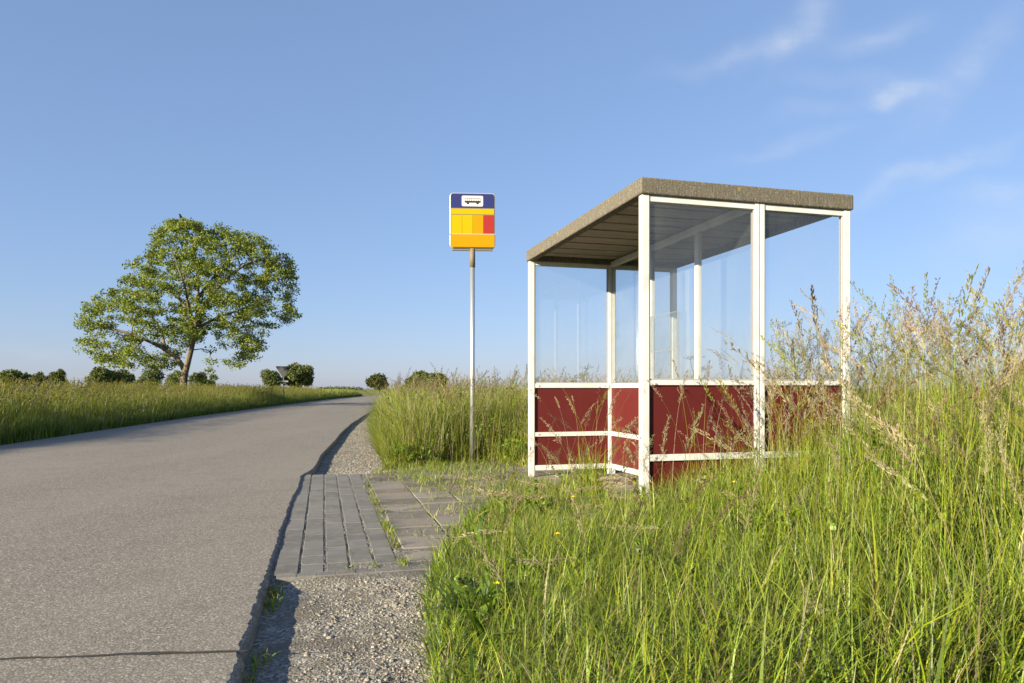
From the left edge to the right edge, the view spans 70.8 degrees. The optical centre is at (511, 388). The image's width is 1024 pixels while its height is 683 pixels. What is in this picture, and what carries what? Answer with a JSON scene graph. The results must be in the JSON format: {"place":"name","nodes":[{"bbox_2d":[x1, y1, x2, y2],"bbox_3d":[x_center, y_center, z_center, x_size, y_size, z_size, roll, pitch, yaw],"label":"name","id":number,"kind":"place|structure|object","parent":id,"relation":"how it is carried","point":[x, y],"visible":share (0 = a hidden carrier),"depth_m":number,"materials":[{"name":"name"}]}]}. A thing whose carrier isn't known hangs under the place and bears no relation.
{"place":"outdoors","nodes":[
{"label":"outdoors","id":0,"kind":"place"},
{"bbox_2d":[0,373,361,444],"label":"verge grass","id":1,"kind":"structure","parent":0,"point":[27,413],"depth_m":19.50,"materials":[{"name":"green plant"}]},
{"bbox_2d":[0,396,379,682],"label":"road","id":2,"kind":"structure","parent":0,"point":[158,536],"depth_m":4.58,"materials":[{"name":"grey asphalt"}]},
{"bbox_2d":[0,650,246,658],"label":"road joint","id":3,"kind":"object","parent":2,"relation":"on","point":[152,653],"visible":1,"depth_m":2.58,"materials":[{"name":"black asphalt"}]},
{"bbox_2d":[273,474,431,582],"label":"brick paving","id":4,"kind":"structure","parent":0,"point":[287,566],"depth_m":4.78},
{"bbox_2d":[242,415,525,682],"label":"gravel","id":5,"kind":"structure","parent":0,"point":[282,640],"depth_m":3.12,"materials":[{"name":"grey gravel"}]},
{"bbox_2d":[324,419,390,475],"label":"gravel stones","id":6,"kind":"object","parent":5,"relation":"on","point":[361,470],"visible":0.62,"depth_m":10.19,"materials":[{"name":"grey gravel"}]},
{"bbox_2d":[299,473,466,572],"bbox_3d":[-1.054,0.967,6.013,1.292,0.011,4.305,0,0,-15],"label":"joint grit","id":7,"kind":"object","parent":5,"relation":"on","point":[306,519],"visible":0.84,"depth_m":5.29,"materials":[{"name":"gravel"}]},
{"bbox_2d":[241,456,554,682],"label":"joint weeds","id":8,"kind":"object","parent":5,"relation":"on","point":[384,522],"visible":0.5,"depth_m":7.03,"materials":[{"name":"green plant"}]},
{"bbox_2d":[386,378,954,599],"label":"broadleaf weeds","id":9,"kind":"object","parent":5,"relation":"on","point":[458,578],"visible":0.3,"depth_m":3.46,"materials":[{"name":"green plant"}]},
{"bbox_2d":[366,468,638,561],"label":"tile paving","id":10,"kind":"structure","parent":0,"point":[390,496],"depth_m":6.26,"materials":[{"name":"grey concrete"}]},
{"bbox_2d":[526,177,852,497],"bbox_3d":[1.408,-0.256,6.744,1.810,2.512,2.870,0,0,-15],"label":"bus shelter","id":11,"kind":"object","parent":10,"relation":"on","point":[647,228],"visible":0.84,"depth_m":5.76,"materials":[{"name":"metal"}]},
{"bbox_2d":[2,389,1002,460],"bbox_3d":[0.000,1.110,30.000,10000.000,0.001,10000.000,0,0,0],"label":"ground","id":12,"kind":"structure","parent":0,"point":[364,393],"depth_m":228.38,"materials":[{"name":"green plant"}]},
{"bbox_2d":[0,368,39,389],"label":"bush","id":13,"kind":"object","parent":12,"relation":"on","point":[12,372],"visible":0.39,"depth_m":119.11,"materials":[{"name":"green plant"}]},
{"bbox_2d":[35,371,50,388],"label":"bush","id":14,"kind":"object","parent":12,"relation":"on","point":[40,374],"visible":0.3,"depth_m":124.71,"materials":[{"name":"green plant"}]},
{"bbox_2d":[48,368,69,390],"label":"bush","id":15,"kind":"object","parent":12,"relation":"on","point":[61,372],"visible":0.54,"depth_m":109.53,"materials":[{"name":"green plant"}]},
{"bbox_2d":[83,366,115,393],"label":"bush","id":16,"kind":"object","parent":12,"relation":"on","point":[104,373],"visible":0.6,"depth_m":114.23,"materials":[{"name":"green plant"}]},
{"bbox_2d":[110,369,136,390],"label":"bush","id":17,"kind":"object","parent":12,"relation":"on","point":[119,375],"visible":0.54,"depth_m":117.63,"materials":[{"name":"green plant"}]},
{"bbox_2d":[135,363,165,388],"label":"bush","id":18,"kind":"object","parent":12,"relation":"on","point":[150,375],"visible":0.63,"depth_m":89.31,"materials":[{"name":"green plant"}]},
{"bbox_2d":[164,370,181,389],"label":"bush","id":19,"kind":"object","parent":12,"relation":"on","point":[172,377],"visible":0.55,"depth_m":84.38,"materials":[{"name":"green plant"}]},
{"bbox_2d":[188,371,207,387],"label":"bush","id":20,"kind":"object","parent":12,"relation":"on","point":[198,376],"visible":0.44,"depth_m":79.50,"materials":[{"name":"green plant"}]},
{"bbox_2d":[196,379,215,389],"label":"bush","id":21,"kind":"object","parent":12,"relation":"on","point":[213,380],"visible":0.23,"depth_m":74.48,"materials":[{"name":"green plant"}]},
{"bbox_2d":[259,368,282,387],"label":"bush","id":22,"kind":"object","parent":12,"relation":"on","point":[273,378],"visible":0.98,"depth_m":148.45,"materials":[{"name":"green plant"}]},
{"bbox_2d":[276,366,290,397],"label":"traffic sign","id":23,"kind":"object","parent":12,"relation":"on","point":[283,370],"visible":0.91,"depth_m":45.95,"materials":[{"name":"grey metal"}]},
{"bbox_2d":[281,362,314,387],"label":"bush","id":24,"kind":"object","parent":12,"relation":"on","point":[297,374],"visible":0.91,"depth_m":150.77,"materials":[{"name":"green plant"}]},
{"bbox_2d":[364,372,389,393],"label":"tree","id":25,"kind":"object","parent":12,"relation":"on","point":[379,379],"visible":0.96,"depth_m":138.60,"materials":[{"name":"green plant"}]},
{"bbox_2d":[403,370,448,393],"bbox_3d":[-3.031,0.240,25.989,1.487,1.924,1.514,0,0,-37],"label":"shrub","id":26,"kind":"object","parent":12,"relation":"on","point":[420,373],"visible":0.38,"depth_m":25.82,"materials":[{"name":"green plant"}]},
{"bbox_2d":[450,193,495,461],"bbox_3d":[-0.525,-0.762,9.592,0.610,3.685,0.088,0,0,-3],"label":"bus stop sign","id":27,"kind":"object","parent":12,"relation":"on","point":[472,223],"visible":0.98,"depth_m":9.56,"materials":[{"name":"yellow metal"}]},
{"bbox_2d":[70,385,944,389],"bbox_3d":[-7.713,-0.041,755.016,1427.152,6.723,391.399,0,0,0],"label":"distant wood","id":28,"kind":"object","parent":12,"relation":"on","point":[344,387],"visible":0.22,"depth_m":578.14,"materials":[{"name":"green plant"}]},
{"bbox_2d":[0,0,1023,388],"label":"sky","id":29,"kind":"structure","parent":0,"point":[341,134],"materials":[{"name":"blue"}]},
{"bbox_2d":[339,362,1023,469],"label":"verge grass","id":30,"kind":"structure","parent":0,"point":[385,436],"depth_m":10.01,"materials":[{"name":"green plant"}]},
{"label":"verge soil","id":31,"kind":"structure","parent":0,"visible":0},
{"bbox_2d":[493,581,499,619],"bbox_3d":[-0.059,0.845,2.760,0.027,0.210,0.029,0,0,0],"label":"buttercup","id":32,"kind":"object","parent":31,"relation":"on","point":[497,582],"visible":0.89,"depth_m":2.75,"materials":[{"name":"yellow plant"}]},
{"bbox_2d":[567,365,593,381],"bbox_3d":[0.884,0.331,9.241,0.327,1.278,0.349,0,0,34],"label":"cow parsley","id":33,"kind":"object","parent":31,"relation":"on","point":[581,374],"visible":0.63,"depth_m":9.22,"materials":[{"name":"white plant"}]},
{"bbox_2d":[533,440,632,509],"bbox_3d":[0.618,0.653,5.442,0.863,0.592,1.060,0,0,21],"label":"grass tuft","id":34,"kind":"object","parent":31,"relation":"on","point":[590,481],"visible":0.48,"depth_m":5.38,"materials":[{"name":"green plant"}]},
{"bbox_2d":[683,355,711,378],"bbox_3d":[2.244,0.277,8.571,0.491,1.385,0.295,0,0,-32],"label":"cow parsley","id":35,"kind":"object","parent":31,"relation":"on","point":[702,367],"visible":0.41,"depth_m":8.53,"materials":[{"name":"white plant"}]},
{"bbox_2d":[384,346,1023,682],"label":"meadow grass","id":36,"kind":"structure","parent":31,"relation":"on","point":[881,627],"depth_m":2.60,"materials":[{"name":"green plant"}]},
{"bbox_2d":[411,260,1023,673],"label":"flowering grass","id":37,"kind":"structure","parent":31,"relation":"on","point":[927,334],"depth_m":3.65,"materials":[{"name":"plant"}]},
{"bbox_2d":[771,322,789,378],"bbox_3d":[2.696,0.146,7.145,0.230,1.647,0.473,0,0,28],"label":"cow parsley","id":38,"kind":"object","parent":31,"relation":"on","point":[783,349],"visible":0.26,"depth_m":7.12,"materials":[{"name":"white plant"}]},
{"bbox_2d":[780,338,813,378],"bbox_3d":[2.986,0.206,7.518,0.259,1.527,0.438,0,0,-37],"label":"cow parsley","id":39,"kind":"object","parent":31,"relation":"on","point":[794,363],"visible":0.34,"depth_m":7.50,"materials":[{"name":"white plant"}]},
{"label":"verge soil","id":40,"kind":"structure","parent":0,"visible":0},
{"bbox_2d":[72,216,302,390],"bbox_3d":[-16.984,-3.938,38.154,11.845,10.180,9.542,0,0,0],"label":"broadleaf tree","id":41,"kind":"object","parent":40,"relation":"on","point":[192,328],"visible":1,"depth_m":37.02,"materials":[{"name":"green plant"}]}
]}

